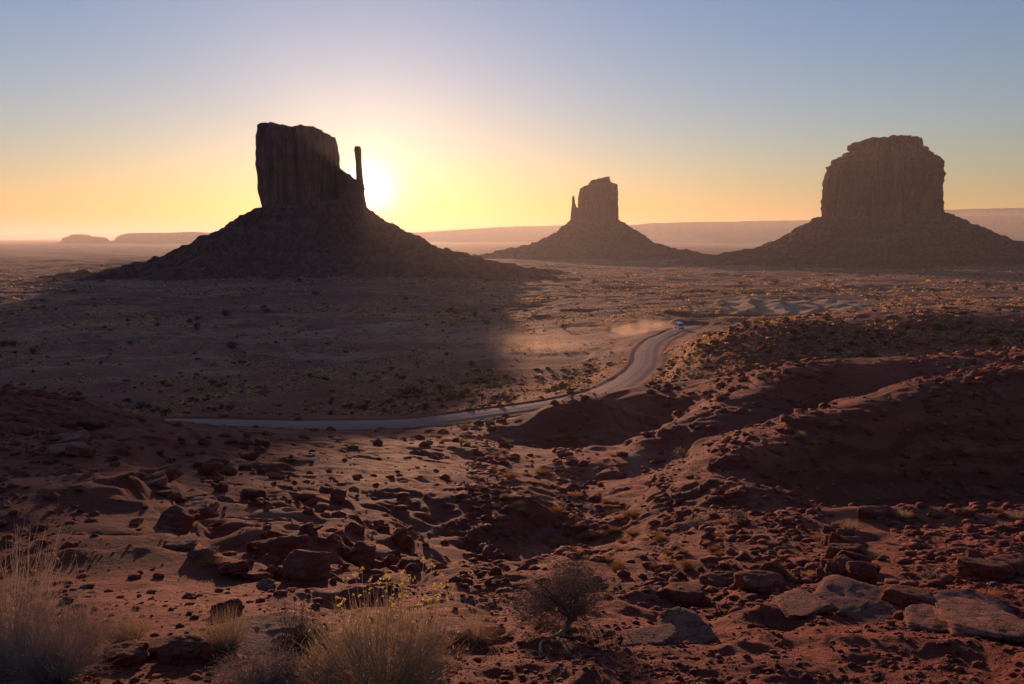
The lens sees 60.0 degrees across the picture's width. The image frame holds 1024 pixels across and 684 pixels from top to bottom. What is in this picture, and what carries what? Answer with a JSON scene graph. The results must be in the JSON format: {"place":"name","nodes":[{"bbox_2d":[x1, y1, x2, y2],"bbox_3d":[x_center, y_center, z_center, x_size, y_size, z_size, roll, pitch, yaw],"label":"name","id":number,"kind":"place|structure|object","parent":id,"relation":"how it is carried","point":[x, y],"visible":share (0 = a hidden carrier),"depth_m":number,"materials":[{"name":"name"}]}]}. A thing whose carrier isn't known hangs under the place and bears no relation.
{"place":"outdoors","nodes":[
{"label":"outdoors","id":0,"kind":"place"},
{"bbox_2d":[164,326,701,428],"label":"road","id":1,"kind":"structure","parent":0,"point":[642,367],"depth_m":194.79,"materials":[{"name":"asphalt"}]},
{"bbox_2d":[0,239,1023,683],"bbox_3d":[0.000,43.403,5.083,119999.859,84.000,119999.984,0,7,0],"label":"ground","id":2,"kind":"structure","parent":0,"point":[862,459],"depth_m":76.61,"materials":[{"name":"red soil"}]},
{"bbox_2d":[0,513,86,675],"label":"dry shrub","id":3,"kind":"object","parent":2,"relation":"on","point":[26,601],"visible":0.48,"depth_m":6.38,"materials":[{"name":"plant"}]},
{"bbox_2d":[46,442,80,453],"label":"rock slab","id":4,"kind":"object","parent":2,"relation":"on","point":[60,447],"visible":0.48,"depth_m":41.24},
{"bbox_2d":[0,573,138,683],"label":"dry shrub","id":5,"kind":"object","parent":2,"relation":"on","point":[43,666],"visible":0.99,"depth_m":6.06,"materials":[{"name":"plant"}]},
{"bbox_2d":[53,430,89,443],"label":"rock slab","id":6,"kind":"object","parent":2,"relation":"on","point":[83,435],"visible":0.53,"depth_m":46.70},
{"bbox_2d":[63,446,96,457],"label":"boulder","id":7,"kind":"object","parent":2,"relation":"on","point":[79,451],"visible":0.94,"depth_m":40.13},
{"bbox_2d":[59,234,110,243],"bbox_3d":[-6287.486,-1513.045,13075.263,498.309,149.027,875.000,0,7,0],"label":"distant mesa","id":8,"kind":"structure","parent":2,"relation":"on","point":[77,238],"depth_m":12857.23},
{"bbox_2d":[50,593,121,652],"bbox_3d":[-3.465,2.298,7.122,0.635,0.529,0.568,0,7,0],"label":"dry shrub","id":9,"kind":"object","parent":2,"relation":"on","point":[85,618],"visible":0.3,"depth_m":7.15,"materials":[{"name":"plant"}]},
{"bbox_2d":[76,414,105,428],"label":"boulder","id":10,"kind":"object","parent":2,"relation":"on","point":[92,421],"visible":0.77,"depth_m":67.92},
{"bbox_2d":[93,603,157,644],"bbox_3d":[-3.118,2.302,7.186,0.540,0.365,0.503,0,7,0],"label":"grass clump","id":11,"kind":"object","parent":2,"relation":"on","point":[130,632],"visible":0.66,"depth_m":7.19,"materials":[{"name":"plant"}]},
{"bbox_2d":[102,639,150,666],"bbox_3d":[-2.861,2.318,6.578,0.357,0.121,0.301,5,8,26],"label":"boulder","id":12,"kind":"object","parent":2,"relation":"on","point":[134,658],"visible":0.86,"depth_m":6.51,"materials":[{"name":"stone"}]},
{"bbox_2d":[141,470,165,480],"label":"boulder","id":13,"kind":"object","parent":2,"relation":"on","point":[159,474],"visible":0.65,"depth_m":26.65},
{"bbox_2d":[141,637,169,655],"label":"boulder","id":14,"kind":"object","parent":2,"relation":"on","point":[155,643],"visible":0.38,"depth_m":6.79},
{"bbox_2d":[143,476,168,486],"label":"rock slab","id":15,"kind":"object","parent":2,"relation":"on","point":[160,481],"visible":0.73,"depth_m":26.09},
{"bbox_2d":[106,232,209,242],"bbox_3d":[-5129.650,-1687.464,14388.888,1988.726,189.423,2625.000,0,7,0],"label":"distant mesa","id":16,"kind":"structure","parent":2,"relation":"on","point":[182,237],"depth_m":13729.47,"materials":[{"name":"stone"}]},
{"bbox_2d":[153,489,177,496],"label":"boulder","id":17,"kind":"object","parent":2,"relation":"on","point":[162,493],"visible":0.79,"depth_m":25.29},
{"bbox_2d":[152,463,183,481],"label":"boulder","id":18,"kind":"object","parent":2,"relation":"on","point":[173,472],"visible":0.62,"depth_m":32.86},
{"bbox_2d":[166,493,181,500],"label":"boulder","id":19,"kind":"object","parent":2,"relation":"on","point":[174,496],"visible":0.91,"depth_m":25.09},
{"bbox_2d":[156,504,194,534],"bbox_3d":[-7.813,4.211,20.526,0.852,0.624,0.769,21,8,22],"label":"boulder","id":20,"kind":"object","parent":2,"relation":"on","point":[180,519],"visible":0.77,"depth_m":20.43,"materials":[{"name":"stone"}]},
{"bbox_2d":[163,533,198,549],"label":"rock slab","id":21,"kind":"object","parent":2,"relation":"on","point":[186,542],"visible":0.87,"depth_m":15.85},
{"bbox_2d":[156,634,215,664],"bbox_3d":[-2.428,2.335,6.654,0.407,0.184,0.393,2,12,12],"label":"boulder","id":22,"kind":"object","parent":2,"relation":"on","point":[181,649],"visible":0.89,"depth_m":6.57,"materials":[{"name":"stone"}]},
{"bbox_2d":[180,491,207,498],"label":"boulder","id":23,"kind":"object","parent":2,"relation":"on","point":[188,495],"visible":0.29,"depth_m":27.57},
{"bbox_2d":[176,495,219,519],"bbox_3d":[-9.921,5.115,26.559,2.270,0.502,1.838,-7,7,-2],"label":"rock slab","id":24,"kind":"object","parent":2,"relation":"on","point":[206,507],"visible":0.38,"depth_m":26.47,"materials":[{"name":"stone"}]},
{"bbox_2d":[187,548,213,558],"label":"rock slab","id":25,"kind":"object","parent":2,"relation":"on","point":[190,554],"visible":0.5,"depth_m":13.32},
{"bbox_2d":[194,554,222,561],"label":"rock slab","id":26,"kind":"object","parent":2,"relation":"on","point":[199,556],"visible":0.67,"depth_m":13.18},
{"bbox_2d":[197,462,223,474],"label":"boulder","id":27,"kind":"object","parent":2,"relation":"on","point":[214,466],"visible":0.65,"depth_m":47.38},
{"bbox_2d":[195,554,226,566],"bbox_3d":[-4.463,3.215,13.078,0.487,0.102,0.505,2,7,16],"label":"grass tuft","id":28,"kind":"object","parent":2,"relation":"on","point":[208,561],"visible":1,"depth_m":13.06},
{"bbox_2d":[213,484,227,491],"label":"boulder","id":29,"kind":"object","parent":2,"relation":"on","point":[221,487],"visible":0.95,"depth_m":39.78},
{"bbox_2d":[191,603,256,650],"bbox_3d":[-2.285,2.276,7.044,0.519,0.393,0.535,0,7,0],"label":"grass clump","id":30,"kind":"object","parent":2,"relation":"on","point":[232,636],"visible":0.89,"depth_m":7.04,"materials":[{"name":"plant"}]},
{"bbox_2d":[209,598,243,616],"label":"boulder","id":31,"kind":"object","parent":2,"relation":"on","point":[238,604],"visible":0.7,"depth_m":8.65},
{"bbox_2d":[221,465,235,475],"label":"boulder","id":32,"kind":"object","parent":2,"relation":"on","point":[227,470],"visible":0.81,"depth_m":49.26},
{"bbox_2d":[216,561,249,575],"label":"boulder","id":33,"kind":"object","parent":2,"relation":"on","point":[231,568],"visible":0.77,"depth_m":12.74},
{"bbox_2d":[238,463,251,470],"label":"boulder","id":34,"kind":"object","parent":2,"relation":"on","point":[244,466],"visible":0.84,"depth_m":52.69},
{"bbox_2d":[242,486,265,500],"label":"boulder","id":35,"kind":"object","parent":2,"relation":"on","point":[251,493],"visible":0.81,"depth_m":38.65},
{"bbox_2d":[248,450,260,460],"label":"boulder","id":36,"kind":"object","parent":2,"relation":"on","point":[254,455],"visible":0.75,"depth_m":59.74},
{"bbox_2d":[238,570,273,580],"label":"boulder","id":37,"kind":"object","parent":2,"relation":"on","point":[247,575],"visible":0.96,"depth_m":12.67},
{"bbox_2d":[202,629,319,683],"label":"dry shrub","id":38,"kind":"object","parent":2,"relation":"on","point":[260,673],"visible":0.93,"depth_m":5.66,"materials":[{"name":"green plant"}]},
{"bbox_2d":[254,438,269,445],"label":"boulder","id":39,"kind":"object","parent":2,"relation":"on","point":[258,441],"visible":0.79,"depth_m":73.74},
{"bbox_2d":[207,609,324,654],"bbox_3d":[-2.033,2.493,7.287,0.988,0.181,1.225,7,7,5],"label":"rock slab","id":40,"kind":"object","parent":2,"relation":"on","point":[263,625],"visible":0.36,"depth_m":7.39,"materials":[{"name":"stone"}]},
{"bbox_2d":[256,578,275,587],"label":"rock slab","id":41,"kind":"object","parent":2,"relation":"on","point":[268,582],"visible":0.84,"depth_m":12.08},
{"bbox_2d":[255,553,282,566],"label":"boulder","id":42,"kind":"object","parent":2,"relation":"on","point":[267,559],"visible":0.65,"depth_m":23.57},
{"bbox_2d":[263,565,276,578],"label":"boulder","id":43,"kind":"object","parent":2,"relation":"on","point":[271,570],"visible":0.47,"depth_m":14.48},
{"bbox_2d":[264,530,287,538],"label":"boulder","id":44,"kind":"object","parent":2,"relation":"on","point":[270,534],"visible":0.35,"depth_m":25.86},
{"bbox_2d":[275,565,283,579],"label":"boulder","id":45,"kind":"object","parent":2,"relation":"on","point":[279,574],"visible":0.38,"depth_m":14.53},
{"bbox_2d":[256,535,309,555],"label":"boulder","id":46,"kind":"object","parent":2,"relation":"on","point":[281,545],"visible":0.56,"depth_m":24.49,"materials":[{"name":"stone"}]},
{"bbox_2d":[3,122,581,283],"bbox_3d":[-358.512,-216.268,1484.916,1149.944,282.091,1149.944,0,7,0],"label":"sandstone butte","id":47,"kind":"object","parent":2,"relation":"on","point":[314,216],"visible":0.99,"depth_m":1363.42,"materials":[{"name":"stone"}]},
{"bbox_2d":[259,594,338,667],"bbox_3d":[-1.502,2.042,6.332,0.581,0.627,0.607,6,9,42],"label":"dry shrub","id":48,"kind":"object","parent":2,"relation":"on","point":[299,640],"visible":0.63,"depth_m":6.34,"materials":[{"name":"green plant"}]},
{"bbox_2d":[282,549,330,581],"bbox_3d":[-2.967,3.278,12.824,0.746,0.486,0.673,-1,-4,9],"label":"boulder","id":49,"kind":"object","parent":2,"relation":"on","point":[302,565],"visible":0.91,"depth_m":12.69,"materials":[{"name":"stone"}]},
{"bbox_2d":[298,522,315,535],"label":"boulder","id":50,"kind":"object","parent":2,"relation":"on","point":[306,527],"visible":0.92,"depth_m":26.97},
{"bbox_2d":[297,493,316,500],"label":"boulder","id":51,"kind":"object","parent":2,"relation":"on","point":[305,496],"visible":0.91,"depth_m":40.66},
{"bbox_2d":[282,629,352,683],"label":"dry shrub","id":52,"kind":"object","parent":2,"relation":"on","point":[309,670],"visible":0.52,"depth_m":5.59,"materials":[{"name":"plant"}]},
{"bbox_2d":[314,504,326,512],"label":"boulder","id":53,"kind":"object","parent":2,"relation":"on","point":[319,508],"visible":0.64,"depth_m":38.08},
{"bbox_2d":[319,486,331,493],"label":"boulder","id":54,"kind":"object","parent":2,"relation":"on","point":[324,489],"visible":0.7,"depth_m":45.03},
{"bbox_2d":[330,488,346,500],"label":"boulder","id":55,"kind":"object","parent":2,"relation":"on","point":[339,493],"visible":0.75,"depth_m":42.07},
{"bbox_2d":[340,547,351,557],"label":"boulder","id":56,"kind":"object","parent":2,"relation":"on","point":[345,552],"visible":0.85,"depth_m":26.42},
{"bbox_2d":[344,522,364,536],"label":"boulder","id":57,"kind":"object","parent":2,"relation":"on","point":[355,529],"visible":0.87,"depth_m":32.70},
{"bbox_2d":[348,554,366,565],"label":"boulder","id":58,"kind":"object","parent":2,"relation":"on","point":[356,560],"visible":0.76,"depth_m":26.33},
{"bbox_2d":[352,541,375,564],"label":"boulder","id":59,"kind":"object","parent":2,"relation":"on","point":[365,549],"visible":0.82,"depth_m":26.73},
{"bbox_2d":[286,557,473,683],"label":"rabbitbrush","id":60,"kind":"object","parent":2,"relation":"on","point":[367,674],"visible":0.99,"depth_m":5.51,"materials":[{"name":"plant"}]},
{"bbox_2d":[380,553,399,568],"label":"boulder","id":61,"kind":"object","parent":2,"relation":"on","point":[389,560],"visible":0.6,"depth_m":26.72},
{"bbox_2d":[390,527,407,545],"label":"boulder","id":62,"kind":"object","parent":2,"relation":"on","point":[398,532],"visible":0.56,"depth_m":34.18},
{"bbox_2d":[394,535,413,549],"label":"boulder","id":63,"kind":"object","parent":2,"relation":"on","point":[405,541],"visible":0.98,"depth_m":33.69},
{"bbox_2d":[396,556,421,569],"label":"boulder","id":64,"kind":"object","parent":2,"relation":"on","point":[402,563],"visible":0.53,"depth_m":21.93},
{"bbox_2d":[403,563,420,573],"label":"boulder","id":65,"kind":"object","parent":2,"relation":"on","point":[413,567],"visible":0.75,"depth_m":15.46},
{"bbox_2d":[445,594,511,648],"bbox_3d":[-0.297,2.383,7.546,0.626,0.462,0.617,-6,9,-42],"label":"dry shrub","id":66,"kind":"object","parent":2,"relation":"on","point":[478,628],"visible":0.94,"depth_m":7.54,"materials":[{"name":"plant"}]},
{"bbox_2d":[413,225,562,241],"bbox_3d":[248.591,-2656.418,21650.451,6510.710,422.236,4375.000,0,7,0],"label":"distant mesa","id":67,"kind":"structure","parent":2,"relation":"on","point":[514,234],"depth_m":20481.25,"materials":[{"name":"stone"}]},
{"bbox_2d":[501,505,515,512],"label":"boulder","id":68,"kind":"object","parent":2,"relation":"on","point":[506,508],"visible":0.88,"depth_m":46.55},
{"bbox_2d":[0,306,1023,619],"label":"loose stones","id":69,"kind":"object","parent":2,"relation":"on","point":[670,574],"visible":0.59,"depth_m":45.38,"materials":[{"name":"stone"}]},
{"bbox_2d":[0,262,1023,416],"bbox_3d":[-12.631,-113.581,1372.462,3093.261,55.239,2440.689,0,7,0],"label":"desert shrubs","id":70,"kind":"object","parent":2,"relation":"on","point":[498,327],"depth_m":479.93,"materials":[{"name":"plant"}]},
{"bbox_2d":[2,577,1023,683],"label":"soil clods","id":71,"kind":"object","parent":2,"relation":"on","point":[893,666],"visible":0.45,"depth_m":6.85,"materials":[{"name":"soil"}]},
{"bbox_2d":[550,537,566,546],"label":"grass tuft","id":72,"kind":"object","parent":2,"relation":"on","point":[557,544],"visible":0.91,"depth_m":44.28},
{"bbox_2d":[501,545,616,661],"bbox_3d":[0.422,2.275,7.211,1.031,0.808,1.745,0,7,0],"label":"desert bush","id":73,"kind":"object","parent":2,"relation":"on","point":[571,610],"visible":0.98,"depth_m":7.68,"materials":[{"name":"brown plant"}]},
{"bbox_2d":[471,176,715,259],"bbox_3d":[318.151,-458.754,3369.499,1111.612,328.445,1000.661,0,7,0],"label":"sandstone butte","id":74,"kind":"object","parent":2,"relation":"on","point":[594,227],"visible":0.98,"depth_m":3247.70,"materials":[{"name":"stone"}]},
{"bbox_2d":[621,623,684,645],"bbox_3d":[1.156,2.419,7.288,0.516,0.063,0.469,-6,8,11],"label":"rock slab","id":75,"kind":"object","parent":2,"relation":"on","point":[663,635],"visible":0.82,"depth_m":7.25,"materials":[{"name":"stone"}]},
{"bbox_2d":[661,582,705,608],"bbox_3d":[1.946,2.904,10.051,0.558,0.239,0.492,-1,7,-9],"label":"boulder","id":76,"kind":"object","parent":2,"relation":"on","point":[689,595],"visible":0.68,"depth_m":9.95,"materials":[{"name":"stone"}]},
{"bbox_2d":[657,606,717,643],"bbox_3d":[1.455,2.458,7.602,0.561,0.097,0.693,-2,12,-11],"label":"rock slab","id":77,"kind":"object","parent":2,"relation":"on","point":[691,625],"visible":0.66,"depth_m":7.59,"materials":[{"name":"stone"}]},
{"bbox_2d":[684,514,703,527],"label":"desert bush","id":78,"kind":"object","parent":2,"relation":"on","point":[697,521],"visible":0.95,"depth_m":22.75,"materials":[{"name":"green plant"}]},
{"bbox_2d":[699,571,734,587],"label":"boulder","id":79,"kind":"object","parent":2,"relation":"on","point":[718,579],"visible":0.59,"depth_m":11.26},
{"bbox_2d":[628,220,809,242],"bbox_3d":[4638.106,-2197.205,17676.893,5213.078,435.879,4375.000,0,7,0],"label":"distant mesa","id":80,"kind":"structure","parent":2,"relation":"on","point":[749,231],"depth_m":16507.62,"materials":[{"name":"stone"}]},
{"bbox_2d":[729,508,746,522],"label":"desert bush","id":81,"kind":"object","parent":2,"relation":"on","point":[739,516],"visible":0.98,"depth_m":22.49,"materials":[{"name":"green plant"}]},
{"bbox_2d":[734,570,786,594],"bbox_3d":[2.890,2.773,10.229,0.584,0.171,0.563,-1,10,-12],"label":"boulder","id":82,"kind":"object","parent":2,"relation":"on","point":[759,582],"visible":0.91,"depth_m":10.14,"materials":[{"name":"stone"}]},
{"bbox_2d":[757,562,788,576],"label":"boulder","id":83,"kind":"object","parent":2,"relation":"on","point":[771,567],"visible":0.53,"depth_m":12.03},
{"bbox_2d":[770,588,834,619],"bbox_3d":[2.908,2.656,8.957,0.680,0.089,0.810,-4,4,28],"label":"rock slab","id":84,"kind":"object","parent":2,"relation":"on","point":[798,603],"visible":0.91,"depth_m":8.87,"materials":[{"name":"stone"}]},
{"bbox_2d":[816,567,825,581],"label":"boulder","id":85,"kind":"object","parent":2,"relation":"on","point":[820,575],"visible":0.52,"depth_m":11.82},
{"bbox_2d":[822,525,837,533],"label":"boulder","id":86,"kind":"object","parent":2,"relation":"on","point":[828,529],"visible":0.6,"depth_m":20.84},
{"bbox_2d":[823,561,845,576],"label":"boulder","id":87,"kind":"object","parent":2,"relation":"on","point":[834,568],"visible":0.5,"depth_m":11.69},
{"bbox_2d":[833,554,853,565],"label":"boulder","id":88,"kind":"object","parent":2,"relation":"on","point":[844,559],"visible":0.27,"depth_m":12.52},
{"bbox_2d":[665,135,1023,268],"bbox_3d":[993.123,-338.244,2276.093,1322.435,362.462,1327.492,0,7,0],"label":"sandstone butte","id":89,"kind":"object","parent":2,"relation":"on","point":[882,203],"visible":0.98,"depth_m":2133.49,"materials":[{"name":"stone"}]},
{"bbox_2d":[828,543,867,554],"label":"boulder","id":90,"kind":"object","parent":2,"relation":"on","point":[858,548],"visible":0.48,"depth_m":15.17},
{"bbox_2d":[812,575,899,622],"bbox_3d":[3.496,2.723,9.034,1.036,0.233,1.085,6,9,40],"label":"rock slab","id":91,"kind":"object","parent":2,"relation":"on","point":[858,601],"visible":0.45,"depth_m":9.09,"materials":[{"name":"stone"}]},
{"bbox_2d":[857,505,895,518],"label":"boulder","id":92,"kind":"object","parent":2,"relation":"on","point":[870,512],"visible":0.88,"depth_m":24.24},
{"bbox_2d":[893,507,914,518],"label":"grass tuft","id":93,"kind":"object","parent":2,"relation":"on","point":[902,515],"visible":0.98,"depth_m":24.25,"materials":[{"name":"plant"}]},
{"bbox_2d":[880,585,937,607],"bbox_3d":[4.000,2.579,8.960,0.513,0.150,0.495,7,5,14],"label":"boulder","id":94,"kind":"object","parent":2,"relation":"on","point":[902,595],"visible":0.81,"depth_m":8.89,"materials":[{"name":"stone"}]},
{"bbox_2d":[903,603,949,633],"bbox_3d":[3.777,2.531,8.060,0.536,0.111,0.663,-3,4,2],"label":"rock slab","id":95,"kind":"object","parent":2,"relation":"on","point":[923,617],"visible":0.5,"depth_m":7.97,"materials":[{"name":"stone"}]},
{"bbox_2d":[914,568,944,579],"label":"desert bush","id":96,"kind":"object","parent":2,"relation":"on","point":[930,574],"visible":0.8,"depth_m":11.88,"materials":[{"name":"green plant"}]},
{"bbox_2d":[953,508,974,517],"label":"boulder","id":97,"kind":"object","parent":2,"relation":"on","point":[961,512],"visible":1,"depth_m":24.30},
{"bbox_2d":[933,588,1013,614],"bbox_3d":[4.693,2.698,9.131,0.735,0.101,0.764,-1,9,6],"label":"rock slab","id":98,"kind":"object","parent":2,"relation":"on","point":[996,601],"visible":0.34,"depth_m":9.21,"materials":[{"name":"stone"}]},
{"bbox_2d":[965,549,984,558],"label":"boulder","id":99,"kind":"object","parent":2,"relation":"on","point":[972,553],"visible":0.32,"depth_m":12.36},
{"bbox_2d":[933,597,1023,643],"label":"rock slab","id":100,"kind":"object","parent":2,"relation":"on","point":[962,617],"visible":0.94,"depth_m":7.67,"materials":[{"name":"stone"}]},
{"bbox_2d":[944,208,1023,215],"bbox_3d":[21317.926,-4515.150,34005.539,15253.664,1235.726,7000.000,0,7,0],"label":"distant mesa","id":101,"kind":"structure","parent":2,"relation":"on","point":[991,211],"depth_m":32372.08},
{"bbox_2d":[955,556,1017,582],"bbox_3d":[6.276,3.018,11.689,0.816,0.266,0.556,6,4,19],"label":"boulder","id":102,"kind":"object","parent":2,"relation":"on","point":[980,569],"visible":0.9,"depth_m":11.53,"materials":[{"name":"stone"}]},
{"bbox_2d":[972,587,1003,598],"bbox_3d":[4.987,2.635,9.284,0.337,0.127,0.324,4,8,29],"label":"desert bush","id":103,"kind":"object","parent":2,"relation":"on","point":[995,594],"visible":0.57,"depth_m":9.31,"materials":[{"name":"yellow plant"}]},
{"bbox_2d":[958,214,1023,240],"bbox_3d":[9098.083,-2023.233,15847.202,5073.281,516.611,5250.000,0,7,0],"label":"distant mesa","id":104,"kind":"structure","parent":2,"relation":"on","point":[1011,227],"depth_m":14540.66,"materials":[{"name":"stone"}]},
{"bbox_2d":[984,337,1001,345],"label":"desert bush","id":105,"kind":"object","parent":2,"relation":"on","point":[994,342],"visible":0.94,"depth_m":209.55,"materials":[{"name":"green plant"}]},
{"bbox_2d":[986,553,1023,570],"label":"boulder","id":106,"kind":"object","parent":2,"relation":"on","point":[1015,561],"visible":0.56,"depth_m":12.00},
{"bbox_2d":[1007,509,1023,519],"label":"grass tuft","id":107,"kind":"object","parent":2,"relation":"on","point":[1016,517],"visible":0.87,"depth_m":24.12,"materials":[{"name":"plant"}]},
{"bbox_2d":[0,0,1023,238],"label":"sky","id":108,"kind":"structure","parent":0,"point":[118,117],"materials":[{"name":"blue"}]},
{"bbox_2d":[824,546,844,558],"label":"boulder","id":109,"kind":"object","parent":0,"point":[831,552],"visible":0.62,"depth_m":13.28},
{"bbox_2d":[828,532,850,542],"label":"boulder","id":110,"kind":"object","parent":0,"point":[834,537],"visible":0.46,"depth_m":16.05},
{"bbox_2d":[836,528,855,535],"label":"boulder","id":111,"kind":"object","parent":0,"point":[843,532],"visible":0.5,"depth_m":18.68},
{"bbox_2d":[837,518,862,530],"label":"grass tuft","id":112,"kind":"object","parent":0,"point":[851,527],"visible":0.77,"depth_m":21.19,"materials":[{"name":"plant"}]},
{"bbox_2d":[836,550,871,562],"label":"boulder","id":113,"kind":"object","parent":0,"point":[856,556],"visible":0.47,"depth_m":12.72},
{"bbox_2d":[844,536,868,548],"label":"boulder","id":114,"kind":"object","parent":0,"point":[857,540],"visible":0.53,"depth_m":16.04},
{"bbox_2d":[845,561,877,583],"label":"boulder","id":115,"kind":"object","parent":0,"point":[862,571],"visible":0.75,"depth_m":11.45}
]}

